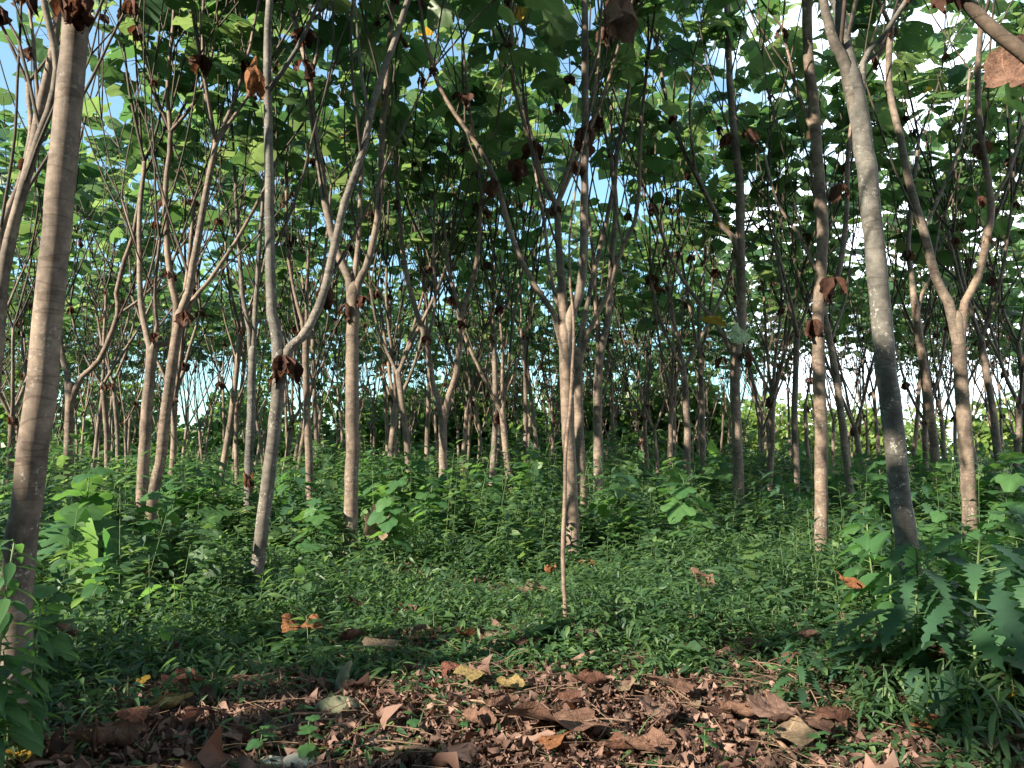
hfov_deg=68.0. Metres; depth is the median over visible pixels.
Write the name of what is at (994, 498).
sapling
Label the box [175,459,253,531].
sapling
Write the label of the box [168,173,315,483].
plantation tree
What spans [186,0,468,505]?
plantation tree
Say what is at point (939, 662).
bamboo grass
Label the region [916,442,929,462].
banana plant
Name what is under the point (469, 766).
sprout
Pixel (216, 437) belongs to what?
woods
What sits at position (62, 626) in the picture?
fallen leaf
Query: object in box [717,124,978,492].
plantation tree
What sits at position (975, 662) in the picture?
bamboo grass
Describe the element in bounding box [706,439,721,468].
banana plant
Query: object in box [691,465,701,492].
sapling
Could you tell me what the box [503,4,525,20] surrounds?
fallen leaf
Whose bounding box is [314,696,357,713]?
stone
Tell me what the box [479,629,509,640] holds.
fallen leaf
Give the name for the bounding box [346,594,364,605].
fallen leaf
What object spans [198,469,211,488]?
sapling
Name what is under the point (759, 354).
plantation tree
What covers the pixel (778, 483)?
sapling
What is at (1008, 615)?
jagged weed
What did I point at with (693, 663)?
fallen leaf
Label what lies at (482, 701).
fallen stick
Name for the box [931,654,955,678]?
fallen leaf
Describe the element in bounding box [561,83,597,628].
leaning sapling
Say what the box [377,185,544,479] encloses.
plantation tree
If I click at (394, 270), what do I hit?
plantation tree
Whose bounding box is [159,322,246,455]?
plantation tree
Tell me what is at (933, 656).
fallen leaf
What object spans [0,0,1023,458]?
sky
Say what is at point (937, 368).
plantation tree
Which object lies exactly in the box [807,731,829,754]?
sprout
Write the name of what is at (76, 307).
plantation tree
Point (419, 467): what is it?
sapling
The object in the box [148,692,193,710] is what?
fallen leaf
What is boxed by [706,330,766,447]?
plantation tree
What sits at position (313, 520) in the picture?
sapling
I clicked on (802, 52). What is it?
plantation tree
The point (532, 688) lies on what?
fallen stick
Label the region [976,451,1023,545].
sapling
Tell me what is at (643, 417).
plantation tree
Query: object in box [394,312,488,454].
plantation tree
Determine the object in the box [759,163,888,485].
plantation tree
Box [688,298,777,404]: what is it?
plantation tree
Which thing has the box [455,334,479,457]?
plantation tree
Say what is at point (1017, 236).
plantation tree
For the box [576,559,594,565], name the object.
fallen leaf
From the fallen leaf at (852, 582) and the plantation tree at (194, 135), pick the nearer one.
the fallen leaf at (852, 582)
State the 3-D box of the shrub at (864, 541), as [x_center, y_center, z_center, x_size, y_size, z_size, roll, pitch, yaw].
[3.060,1.657,6.493,0.591,0.958,0.610,-4,-6,33]
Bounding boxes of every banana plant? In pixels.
[530,441,556,463]
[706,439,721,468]
[775,440,809,471]
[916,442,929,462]
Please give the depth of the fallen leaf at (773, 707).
3.98 m
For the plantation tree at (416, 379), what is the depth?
51.27 m
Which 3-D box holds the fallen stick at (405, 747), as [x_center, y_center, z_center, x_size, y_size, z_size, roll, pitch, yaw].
[-0.447,1.754,3.628,0.426,0.040,0.058,-1,-6,14]
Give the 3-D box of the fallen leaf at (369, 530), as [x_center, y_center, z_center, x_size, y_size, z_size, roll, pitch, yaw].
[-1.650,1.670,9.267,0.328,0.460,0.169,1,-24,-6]
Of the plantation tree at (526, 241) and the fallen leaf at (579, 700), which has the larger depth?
the plantation tree at (526, 241)
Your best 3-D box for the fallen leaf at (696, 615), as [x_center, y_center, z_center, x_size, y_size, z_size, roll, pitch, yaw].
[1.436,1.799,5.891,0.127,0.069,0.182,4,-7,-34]
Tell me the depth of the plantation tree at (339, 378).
42.69 m
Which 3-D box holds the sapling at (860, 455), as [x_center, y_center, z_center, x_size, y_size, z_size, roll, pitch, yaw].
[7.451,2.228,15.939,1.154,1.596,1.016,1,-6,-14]
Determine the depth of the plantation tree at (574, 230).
23.78 m
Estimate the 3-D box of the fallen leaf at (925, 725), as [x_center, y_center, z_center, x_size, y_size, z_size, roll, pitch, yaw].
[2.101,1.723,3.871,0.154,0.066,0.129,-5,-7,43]
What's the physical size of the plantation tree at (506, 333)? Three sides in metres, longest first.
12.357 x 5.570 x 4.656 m
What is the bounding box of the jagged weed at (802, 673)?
[765,643,832,708]
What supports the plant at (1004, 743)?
on the ground at (731, 660)
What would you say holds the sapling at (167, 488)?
on the ground at (731, 660)
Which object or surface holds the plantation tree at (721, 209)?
on the ground at (731, 660)
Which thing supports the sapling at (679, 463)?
on the ground at (731, 660)
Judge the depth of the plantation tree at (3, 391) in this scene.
36.46 m
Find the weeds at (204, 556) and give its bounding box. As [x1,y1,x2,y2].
[0,416,1023,734]
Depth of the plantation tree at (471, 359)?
36.01 m
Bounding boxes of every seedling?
[138,584,187,618]
[149,627,170,657]
[428,540,451,567]
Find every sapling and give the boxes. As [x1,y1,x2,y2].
[0,454,13,498]
[0,474,58,509]
[33,583,84,697]
[37,467,141,593]
[67,509,97,601]
[73,459,84,475]
[80,556,132,619]
[95,527,145,590]
[111,457,136,484]
[114,454,153,496]
[127,491,191,581]
[150,450,184,481]
[158,517,218,587]
[159,477,200,526]
[159,483,186,518]
[160,462,222,524]
[160,464,189,496]
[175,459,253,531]
[176,460,207,488]
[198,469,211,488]
[269,470,327,544]
[277,463,305,505]
[278,467,320,502]
[287,497,341,557]
[292,488,342,534]
[342,456,403,514]
[358,447,385,481]
[362,493,416,564]
[365,450,439,521]
[380,458,404,495]
[387,458,439,533]
[400,445,428,471]
[400,456,437,482]
[406,478,458,542]
[435,469,471,531]
[459,462,508,517]
[506,449,554,504]
[507,463,547,504]
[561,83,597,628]
[585,471,658,545]
[589,491,624,523]
[603,473,648,513]
[608,507,650,550]
[625,450,650,484]
[645,467,718,547]
[652,457,695,506]
[653,453,680,490]
[653,466,682,503]
[691,455,732,509]
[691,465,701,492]
[693,449,724,489]
[697,479,719,500]
[710,460,732,486]
[753,471,811,518]
[777,481,813,516]
[810,451,869,506]
[836,504,890,555]
[839,460,892,534]
[840,452,881,502]
[841,506,893,556]
[868,480,889,519]
[889,482,962,538]
[909,454,932,486]
[913,452,942,482]
[917,509,973,563]
[919,458,980,531]
[921,468,945,484]
[957,471,1017,536]
[962,512,1016,560]
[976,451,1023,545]
[979,505,1023,578]
[1004,462,1023,476]
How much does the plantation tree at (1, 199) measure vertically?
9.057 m
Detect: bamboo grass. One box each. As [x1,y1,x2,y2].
[843,669,877,710]
[856,664,910,722]
[896,667,963,733]
[921,670,1017,742]
[923,650,962,700]
[944,645,999,718]
[955,649,1023,732]
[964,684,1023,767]
[983,662,1023,728]
[987,648,1023,707]
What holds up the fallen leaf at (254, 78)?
hanging from the plantation tree at (482, 14)
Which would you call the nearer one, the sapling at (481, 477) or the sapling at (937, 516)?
the sapling at (937, 516)
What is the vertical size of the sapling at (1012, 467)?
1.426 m
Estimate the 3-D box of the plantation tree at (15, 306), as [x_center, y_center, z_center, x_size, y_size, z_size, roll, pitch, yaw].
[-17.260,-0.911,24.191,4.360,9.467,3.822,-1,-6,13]
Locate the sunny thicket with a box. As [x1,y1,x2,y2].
[695,390,1021,464]
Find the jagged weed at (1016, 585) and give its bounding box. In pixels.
[935,536,1023,679]
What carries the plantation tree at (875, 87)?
on the ground at (731, 660)
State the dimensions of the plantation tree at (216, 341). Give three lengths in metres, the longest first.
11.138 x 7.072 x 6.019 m
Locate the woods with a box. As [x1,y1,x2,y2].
[0,346,756,468]
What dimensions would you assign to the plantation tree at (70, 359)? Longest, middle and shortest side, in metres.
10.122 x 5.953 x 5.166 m
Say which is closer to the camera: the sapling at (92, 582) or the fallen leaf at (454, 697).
the fallen leaf at (454, 697)
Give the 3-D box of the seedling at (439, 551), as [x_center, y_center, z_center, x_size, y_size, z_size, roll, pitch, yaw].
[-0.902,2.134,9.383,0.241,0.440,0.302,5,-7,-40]
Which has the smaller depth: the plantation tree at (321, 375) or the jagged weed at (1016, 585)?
the jagged weed at (1016, 585)
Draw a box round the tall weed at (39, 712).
[8,606,63,763]
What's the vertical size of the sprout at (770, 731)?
0.193 m
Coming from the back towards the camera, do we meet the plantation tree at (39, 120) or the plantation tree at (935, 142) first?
the plantation tree at (935, 142)
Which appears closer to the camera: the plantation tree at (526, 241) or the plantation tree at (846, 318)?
the plantation tree at (526, 241)
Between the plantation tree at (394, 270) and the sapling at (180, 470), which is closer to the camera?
the sapling at (180, 470)
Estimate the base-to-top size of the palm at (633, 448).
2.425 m
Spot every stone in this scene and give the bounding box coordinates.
[255,755,283,766]
[281,752,314,767]
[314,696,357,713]
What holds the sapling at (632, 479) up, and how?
on the ground at (731, 660)
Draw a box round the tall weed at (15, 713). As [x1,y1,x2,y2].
[0,539,58,748]
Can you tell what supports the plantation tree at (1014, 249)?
on the ground at (731, 660)
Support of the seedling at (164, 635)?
on the ground at (731, 660)
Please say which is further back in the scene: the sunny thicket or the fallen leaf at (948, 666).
the sunny thicket
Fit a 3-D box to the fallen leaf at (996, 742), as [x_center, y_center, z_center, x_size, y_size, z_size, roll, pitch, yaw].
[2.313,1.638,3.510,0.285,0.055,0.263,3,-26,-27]
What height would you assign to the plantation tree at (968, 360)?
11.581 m
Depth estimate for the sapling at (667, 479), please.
16.50 m
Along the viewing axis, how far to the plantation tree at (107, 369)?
45.13 m
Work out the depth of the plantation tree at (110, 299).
29.43 m
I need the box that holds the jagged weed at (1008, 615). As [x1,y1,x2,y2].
[857,526,1023,730]
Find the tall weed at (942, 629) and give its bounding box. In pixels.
[901,553,955,637]
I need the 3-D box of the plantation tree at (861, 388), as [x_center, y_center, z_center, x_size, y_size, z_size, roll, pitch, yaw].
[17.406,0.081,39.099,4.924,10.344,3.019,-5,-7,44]
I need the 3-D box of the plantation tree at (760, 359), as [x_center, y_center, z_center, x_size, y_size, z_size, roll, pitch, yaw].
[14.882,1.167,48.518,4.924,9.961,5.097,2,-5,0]
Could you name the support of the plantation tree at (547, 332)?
on the ground at (731, 660)
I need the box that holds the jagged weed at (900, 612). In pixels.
[819,537,1023,715]
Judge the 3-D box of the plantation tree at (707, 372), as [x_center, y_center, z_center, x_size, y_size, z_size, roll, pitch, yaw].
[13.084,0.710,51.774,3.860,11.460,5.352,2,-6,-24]
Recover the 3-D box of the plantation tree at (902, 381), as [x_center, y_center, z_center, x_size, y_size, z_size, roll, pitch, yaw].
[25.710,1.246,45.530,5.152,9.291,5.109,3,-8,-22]
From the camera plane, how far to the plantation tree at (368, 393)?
52.78 m
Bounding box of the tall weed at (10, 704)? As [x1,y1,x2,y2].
[0,595,28,763]
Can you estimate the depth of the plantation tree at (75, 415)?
39.34 m
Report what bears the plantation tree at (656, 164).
on the ground at (731, 660)
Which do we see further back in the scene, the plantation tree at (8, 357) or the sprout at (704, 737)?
the plantation tree at (8, 357)
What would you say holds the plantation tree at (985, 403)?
on the ground at (731, 660)
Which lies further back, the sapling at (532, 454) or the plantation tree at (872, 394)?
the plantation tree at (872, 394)
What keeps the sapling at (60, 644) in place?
on the ground at (731, 660)
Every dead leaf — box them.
[603,0,638,42]
[982,34,1023,87]
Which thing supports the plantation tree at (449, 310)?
on the ground at (731, 660)
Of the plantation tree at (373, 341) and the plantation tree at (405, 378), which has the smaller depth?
the plantation tree at (373, 341)
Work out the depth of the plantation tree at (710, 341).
39.23 m
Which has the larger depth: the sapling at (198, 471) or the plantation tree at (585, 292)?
the plantation tree at (585, 292)
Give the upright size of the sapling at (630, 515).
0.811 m
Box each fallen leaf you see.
[5,747,32,761]
[55,622,80,636]
[67,720,141,744]
[112,706,150,725]
[136,675,150,683]
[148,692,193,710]
[161,667,205,684]
[163,640,181,651]
[182,705,216,727]
[207,731,241,741]
[219,674,257,687]
[243,471,253,485]
[244,55,265,98]
[281,613,301,632]
[299,614,322,628]
[304,677,325,687]
[335,660,351,688]
[338,628,364,639]
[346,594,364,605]
[362,636,398,650]
[363,504,389,539]
[400,602,416,610]
[411,624,427,635]
[440,661,458,676]
[447,693,471,707]
[453,665,485,681]
[455,626,476,635]
[458,705,496,726]
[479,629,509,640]
[484,691,519,707]
[492,638,506,644]
[492,673,524,688]
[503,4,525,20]
[506,700,629,730]
[510,635,540,649]
[515,580,547,593]
[537,731,572,749]
[544,564,555,572]
[552,688,582,703]
[563,699,590,705]
[571,668,617,684]
[574,629,606,642]
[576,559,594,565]
[597,731,636,749]
[611,676,635,690]
[617,726,676,754]
[636,694,680,716]
[642,675,695,692]
[677,662,694,666]
[680,699,700,707]
[686,611,704,620]
[690,567,715,586]
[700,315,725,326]
[718,700,755,716]
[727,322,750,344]
[743,637,769,645]
[746,692,806,721]
[767,715,820,749]
[780,650,806,662]
[790,714,833,733]
[798,629,820,637]
[813,706,850,726]
[835,570,864,588]
[910,714,941,730]
[921,636,946,661]
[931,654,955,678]
[981,733,1023,748]
[994,662,1023,683]
[1002,688,1017,697]
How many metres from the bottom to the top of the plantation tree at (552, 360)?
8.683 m
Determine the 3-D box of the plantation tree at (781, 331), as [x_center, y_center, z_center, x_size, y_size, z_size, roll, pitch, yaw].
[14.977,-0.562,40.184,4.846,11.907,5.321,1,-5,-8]
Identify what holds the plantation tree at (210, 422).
on the ground at (731, 660)
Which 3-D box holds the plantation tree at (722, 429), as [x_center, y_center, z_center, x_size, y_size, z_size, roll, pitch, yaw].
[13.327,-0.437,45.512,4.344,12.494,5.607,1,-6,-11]
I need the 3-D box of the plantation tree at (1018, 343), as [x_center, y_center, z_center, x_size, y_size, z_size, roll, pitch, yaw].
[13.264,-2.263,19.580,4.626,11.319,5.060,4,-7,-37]
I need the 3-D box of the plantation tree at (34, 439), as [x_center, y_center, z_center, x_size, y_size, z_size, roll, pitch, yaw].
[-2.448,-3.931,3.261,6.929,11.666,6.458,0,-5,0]
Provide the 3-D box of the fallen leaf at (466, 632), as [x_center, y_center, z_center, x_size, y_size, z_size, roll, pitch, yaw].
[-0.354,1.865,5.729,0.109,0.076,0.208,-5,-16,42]
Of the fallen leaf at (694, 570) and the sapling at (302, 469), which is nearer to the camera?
the fallen leaf at (694, 570)
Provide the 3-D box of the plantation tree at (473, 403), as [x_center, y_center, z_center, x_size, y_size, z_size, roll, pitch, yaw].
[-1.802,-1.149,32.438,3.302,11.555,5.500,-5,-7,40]
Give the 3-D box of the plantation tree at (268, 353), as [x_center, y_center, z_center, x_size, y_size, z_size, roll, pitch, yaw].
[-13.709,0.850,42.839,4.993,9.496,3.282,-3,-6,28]
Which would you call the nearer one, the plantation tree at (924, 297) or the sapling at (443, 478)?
the sapling at (443, 478)
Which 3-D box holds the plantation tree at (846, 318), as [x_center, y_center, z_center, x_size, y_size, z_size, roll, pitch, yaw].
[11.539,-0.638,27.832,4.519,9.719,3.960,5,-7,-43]
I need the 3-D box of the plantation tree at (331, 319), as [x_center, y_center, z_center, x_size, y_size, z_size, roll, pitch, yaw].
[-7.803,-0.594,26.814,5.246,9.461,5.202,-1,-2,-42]
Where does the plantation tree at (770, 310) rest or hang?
on the ground at (731, 660)
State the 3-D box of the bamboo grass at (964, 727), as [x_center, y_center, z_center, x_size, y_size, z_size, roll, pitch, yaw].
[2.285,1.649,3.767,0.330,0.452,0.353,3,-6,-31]
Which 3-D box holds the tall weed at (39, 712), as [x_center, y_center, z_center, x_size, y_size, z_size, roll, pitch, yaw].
[-2.210,1.405,3.493,0.264,0.727,0.262,2,-6,-22]
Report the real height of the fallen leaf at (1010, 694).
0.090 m
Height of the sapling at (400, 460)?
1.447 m
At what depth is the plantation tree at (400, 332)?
30.69 m
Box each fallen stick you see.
[248,712,341,725]
[260,718,370,732]
[287,677,314,685]
[376,745,442,753]
[462,699,502,714]
[495,716,526,722]
[509,685,580,694]
[757,730,797,758]
[805,689,823,719]
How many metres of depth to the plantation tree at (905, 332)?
42.34 m
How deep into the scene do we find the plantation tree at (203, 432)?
45.63 m
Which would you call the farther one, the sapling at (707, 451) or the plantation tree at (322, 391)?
the plantation tree at (322, 391)
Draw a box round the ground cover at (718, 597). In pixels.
[0,461,1023,767]
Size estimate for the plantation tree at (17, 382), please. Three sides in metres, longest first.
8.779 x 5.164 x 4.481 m
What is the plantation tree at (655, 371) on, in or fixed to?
on the ground at (731, 660)
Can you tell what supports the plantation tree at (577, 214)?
on the ground at (731, 660)
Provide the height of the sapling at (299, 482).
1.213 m
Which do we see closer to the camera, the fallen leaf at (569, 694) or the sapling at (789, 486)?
the fallen leaf at (569, 694)
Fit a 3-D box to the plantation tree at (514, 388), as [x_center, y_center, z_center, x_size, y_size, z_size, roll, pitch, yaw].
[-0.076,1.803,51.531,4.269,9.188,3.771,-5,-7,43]
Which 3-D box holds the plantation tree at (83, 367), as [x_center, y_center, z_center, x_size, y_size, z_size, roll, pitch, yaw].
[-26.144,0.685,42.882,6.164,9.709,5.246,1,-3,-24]
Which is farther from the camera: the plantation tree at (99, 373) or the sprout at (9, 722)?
the plantation tree at (99, 373)
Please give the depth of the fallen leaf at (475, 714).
3.99 m
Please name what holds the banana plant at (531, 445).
on the ground at (731, 660)
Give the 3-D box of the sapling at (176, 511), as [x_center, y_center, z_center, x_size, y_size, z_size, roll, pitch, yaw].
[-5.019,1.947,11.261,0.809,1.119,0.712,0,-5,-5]
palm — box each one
[585,439,654,467]
[611,429,690,466]
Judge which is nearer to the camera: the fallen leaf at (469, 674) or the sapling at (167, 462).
the fallen leaf at (469, 674)
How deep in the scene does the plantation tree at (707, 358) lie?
34.19 m
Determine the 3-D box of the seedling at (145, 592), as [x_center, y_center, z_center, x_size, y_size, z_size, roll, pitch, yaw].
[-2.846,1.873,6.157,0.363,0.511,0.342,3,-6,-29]
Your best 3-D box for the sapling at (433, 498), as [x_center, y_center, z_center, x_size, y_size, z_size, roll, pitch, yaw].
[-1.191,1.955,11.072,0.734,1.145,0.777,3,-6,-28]
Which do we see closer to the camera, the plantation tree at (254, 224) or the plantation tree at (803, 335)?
the plantation tree at (254, 224)
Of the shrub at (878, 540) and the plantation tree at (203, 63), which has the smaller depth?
the shrub at (878, 540)
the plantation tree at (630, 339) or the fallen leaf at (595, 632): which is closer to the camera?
the fallen leaf at (595, 632)
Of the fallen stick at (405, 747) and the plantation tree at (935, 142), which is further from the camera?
the plantation tree at (935, 142)
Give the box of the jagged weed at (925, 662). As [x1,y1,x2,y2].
[851,558,993,683]
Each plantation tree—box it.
[0,0,94,738]
[0,0,195,391]
[0,0,315,487]
[0,9,145,309]
[0,87,137,510]
[0,122,247,476]
[0,150,132,380]
[0,184,9,233]
[0,209,111,373]
[0,275,80,454]
[1,264,34,385]
[1,284,32,392]
[1,299,70,418]
[1,321,17,393]
[1,352,60,437]
[2,325,79,423]
[3,273,76,448]
[3,311,98,448]
[5,237,37,342]
[21,343,100,453]
[22,0,327,519]
[25,337,100,442]
[43,88,280,481]
[60,308,157,465]
[62,270,138,470]
[63,264,183,457]
[63,294,123,445]
[65,259,151,457]
[66,280,115,458]
[67,303,164,464]
[68,181,186,466]
[68,242,204,468]
[69,329,162,461]
[72,166,190,471]
[75,337,144,449]
[79,253,215,436]
[87,0,442,530]
[109,304,189,454]
[115,5,334,518]
[121,327,200,432]
[122,157,317,484]
[126,274,196,462]
[136,330,200,423]
[142,41,333,497]
[142,303,185,441]
[144,272,265,461]
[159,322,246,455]
[160,283,250,469]
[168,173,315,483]
[177,179,310,466]
[179,260,254,443]
[181,322,219,457]
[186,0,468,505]
[187,130,426,477]
[192,267,263,460]
[193,294,260,458]
[196,327,270,435]
[203,308,269,445]
[215,209,376,460]
[217,260,316,469]
[220,323,271,426]
[224,293,325,465]
[228,323,310,455]
[229,231,382,437]
[246,102,393,472]
[246,261,327,464]
[249,0,564,606]
[255,111,409,476]
[257,306,345,423]
[257,322,310,439]
[277,268,338,427]
[284,34,538,490]
[285,0,415,563]
[286,262,400,457]
[291,302,345,417]
[292,40,510,476]
[300,332,336,447]
[310,305,395,459]
[310,342,379,450]
[313,144,464,464]
[315,296,401,418]
[315,319,388,463]
[317,0,531,523]
[319,204,463,455]
[332,287,379,453]
[334,271,409,454]
[336,58,620,499]
[339,330,392,449]
[369,201,450,368]
[369,287,446,452]
[370,302,433,443]
[373,306,443,441]
[375,116,484,470]
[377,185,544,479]
[382,336,447,443]
[387,317,472,418]
[391,245,483,467]
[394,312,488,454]
[407,0,668,558]
[412,232,531,462]
[416,158,598,474]
[428,303,544,462]
[430,61,621,485]
[430,304,477,460]
[431,319,500,460]
[442,248,510,476]
[445,226,540,471]
[449,322,522,437]
[453,266,572,462]
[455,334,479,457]
[463,99,596,491]
[473,337,513,389]
[479,269,544,402]
[479,349,539,454]
[482,314,557,460]
[483,128,579,457]
[487,294,577,458]
[498,223,626,470]
[513,0,702,523]
[514,336,587,440]
[516,309,600,462]
[524,0,692,498]
[529,343,604,444]
[537,212,701,467]
[538,290,612,400]
[539,214,649,458]
[540,329,559,453]
[541,274,624,387]
[557,357,628,439]
[561,203,670,467]
[575,290,665,458]
[575,341,632,431]
[577,43,834,496]
[578,118,750,469]
[585,282,702,461]
[586,307,641,403]
[587,237,722,480]
[588,325,671,432]
[598,270,659,445]
[603,0,934,555]
[609,0,780,508]
[613,66,773,490]
[614,345,668,430]
[619,234,708,403]
[628,90,904,500]
[640,294,734,465]
[640,330,691,443]
[646,203,722,462]
[649,316,696,409]
[651,351,726,450]
[653,16,905,499]
[663,253,753,455]
[674,315,730,410]
[679,244,836,445]
[680,327,731,445]
[686,281,777,462]
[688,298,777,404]
[693,229,804,469]
[693,287,768,453]
[698,210,860,474]
[704,328,773,433]
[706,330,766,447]
[708,315,785,457]
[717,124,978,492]
[732,267,807,461]
[740,315,826,434]
[742,0,932,515]
[746,287,809,401]
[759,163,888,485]
[761,249,869,471]
[768,313,855,425]
[778,272,897,458]
[789,301,828,408]
[799,156,1023,471]
[800,271,895,454]
[801,316,864,417]
[807,161,922,469]
[807,302,894,463]
[808,262,938,460]
[812,0,1023,550]
[819,0,921,643]
[827,113,1000,467]
[833,307,908,429]
[847,0,1023,503]
[848,205,1023,475]
[852,258,983,417]
[853,305,950,443]
[865,274,956,452]
[875,93,1023,474]
[881,0,1023,496]
[884,218,1023,464]
[892,153,1023,473]
[892,283,1003,458]
[895,338,968,451]
[904,322,968,414]
[906,0,1023,64]
[921,246,1023,447]
[922,274,1022,422]
[931,285,1023,444]
[931,314,987,383]
[936,270,1023,419]
[939,332,1018,462]
[940,5,1023,192]
[951,97,1023,464]
[955,228,1023,353]
[959,245,1023,450]
[968,96,1023,218]
[970,277,1023,365]
[974,289,1022,397]
[985,325,1018,417]
[987,217,1023,312]
[1000,346,1022,376]
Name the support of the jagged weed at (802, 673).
on the ground at (731, 660)
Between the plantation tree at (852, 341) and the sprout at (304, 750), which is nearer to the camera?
the sprout at (304, 750)
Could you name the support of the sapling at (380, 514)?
on the ground at (731, 660)
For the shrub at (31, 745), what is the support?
on the ground at (731, 660)
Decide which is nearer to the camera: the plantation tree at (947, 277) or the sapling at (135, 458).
the sapling at (135, 458)
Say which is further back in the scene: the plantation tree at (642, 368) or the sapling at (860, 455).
the plantation tree at (642, 368)
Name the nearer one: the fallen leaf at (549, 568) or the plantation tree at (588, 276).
the fallen leaf at (549, 568)
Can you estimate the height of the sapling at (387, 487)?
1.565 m
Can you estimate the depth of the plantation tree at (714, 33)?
14.43 m
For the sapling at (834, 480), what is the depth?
14.51 m
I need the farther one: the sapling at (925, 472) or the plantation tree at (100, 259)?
the plantation tree at (100, 259)
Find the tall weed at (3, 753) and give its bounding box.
[0,656,19,767]
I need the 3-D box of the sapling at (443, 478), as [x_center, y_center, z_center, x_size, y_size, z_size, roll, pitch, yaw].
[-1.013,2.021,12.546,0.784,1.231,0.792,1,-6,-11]
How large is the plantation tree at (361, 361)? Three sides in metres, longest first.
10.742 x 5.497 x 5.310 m
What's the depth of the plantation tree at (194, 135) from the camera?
12.29 m
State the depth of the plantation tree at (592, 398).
52.12 m
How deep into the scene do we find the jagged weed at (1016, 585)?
4.30 m
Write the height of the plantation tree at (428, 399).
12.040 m
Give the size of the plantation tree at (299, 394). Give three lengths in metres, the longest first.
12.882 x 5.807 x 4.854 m
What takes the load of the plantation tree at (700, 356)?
on the ground at (731, 660)
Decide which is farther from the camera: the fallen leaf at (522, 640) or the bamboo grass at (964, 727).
the fallen leaf at (522, 640)
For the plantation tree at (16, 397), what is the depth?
39.16 m
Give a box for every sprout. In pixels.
[6,696,44,757]
[246,725,275,758]
[297,715,325,757]
[403,711,425,739]
[457,717,471,728]
[461,757,474,767]
[556,631,569,649]
[691,608,721,641]
[693,723,718,756]
[758,719,778,748]
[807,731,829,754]
[854,635,896,678]
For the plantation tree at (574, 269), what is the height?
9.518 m
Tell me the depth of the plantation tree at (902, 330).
28.98 m
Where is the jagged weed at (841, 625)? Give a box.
[813,613,890,688]
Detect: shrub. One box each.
[0,641,46,764]
[830,522,897,612]
[838,519,933,627]
[877,572,941,666]
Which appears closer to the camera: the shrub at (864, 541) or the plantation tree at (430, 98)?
the shrub at (864, 541)
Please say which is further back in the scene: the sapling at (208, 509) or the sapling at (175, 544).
the sapling at (208, 509)
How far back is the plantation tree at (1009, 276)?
23.00 m
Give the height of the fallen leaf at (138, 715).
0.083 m
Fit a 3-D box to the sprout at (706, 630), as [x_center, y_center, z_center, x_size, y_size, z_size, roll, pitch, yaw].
[1.458,1.867,5.715,0.222,0.342,0.160,4,-6,-33]
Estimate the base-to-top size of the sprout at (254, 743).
0.235 m
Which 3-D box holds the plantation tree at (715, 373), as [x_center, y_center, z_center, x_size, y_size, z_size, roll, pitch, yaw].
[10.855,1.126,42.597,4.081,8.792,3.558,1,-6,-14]
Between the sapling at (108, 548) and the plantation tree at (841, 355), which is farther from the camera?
the plantation tree at (841, 355)
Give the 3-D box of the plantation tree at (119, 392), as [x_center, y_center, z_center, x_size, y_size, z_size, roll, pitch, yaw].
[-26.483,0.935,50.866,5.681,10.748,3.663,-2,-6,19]
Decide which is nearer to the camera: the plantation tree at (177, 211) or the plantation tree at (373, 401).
the plantation tree at (177, 211)
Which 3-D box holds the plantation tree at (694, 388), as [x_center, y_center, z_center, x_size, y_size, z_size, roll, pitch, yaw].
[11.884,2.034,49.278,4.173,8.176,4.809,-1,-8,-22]
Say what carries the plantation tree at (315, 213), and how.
on the ground at (731, 660)
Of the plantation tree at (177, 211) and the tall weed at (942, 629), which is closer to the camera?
the tall weed at (942, 629)
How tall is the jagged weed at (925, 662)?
0.837 m
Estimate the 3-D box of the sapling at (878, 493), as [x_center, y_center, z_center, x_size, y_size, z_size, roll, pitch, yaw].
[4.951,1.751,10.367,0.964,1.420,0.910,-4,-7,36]
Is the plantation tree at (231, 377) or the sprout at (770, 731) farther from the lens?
the plantation tree at (231, 377)
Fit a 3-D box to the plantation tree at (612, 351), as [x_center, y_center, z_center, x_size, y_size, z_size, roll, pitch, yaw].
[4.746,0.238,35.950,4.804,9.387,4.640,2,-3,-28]
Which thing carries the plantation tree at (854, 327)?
on the ground at (731, 660)
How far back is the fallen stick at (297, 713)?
4.11 m
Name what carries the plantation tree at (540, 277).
on the ground at (731, 660)
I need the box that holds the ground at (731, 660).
[33,460,1023,767]
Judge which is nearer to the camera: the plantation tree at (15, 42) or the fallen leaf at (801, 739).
the fallen leaf at (801, 739)
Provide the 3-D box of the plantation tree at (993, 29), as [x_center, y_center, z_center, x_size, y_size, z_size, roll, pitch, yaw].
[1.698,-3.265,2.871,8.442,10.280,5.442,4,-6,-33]
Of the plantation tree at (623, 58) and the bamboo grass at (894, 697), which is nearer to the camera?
the bamboo grass at (894, 697)
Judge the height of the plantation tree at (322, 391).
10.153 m

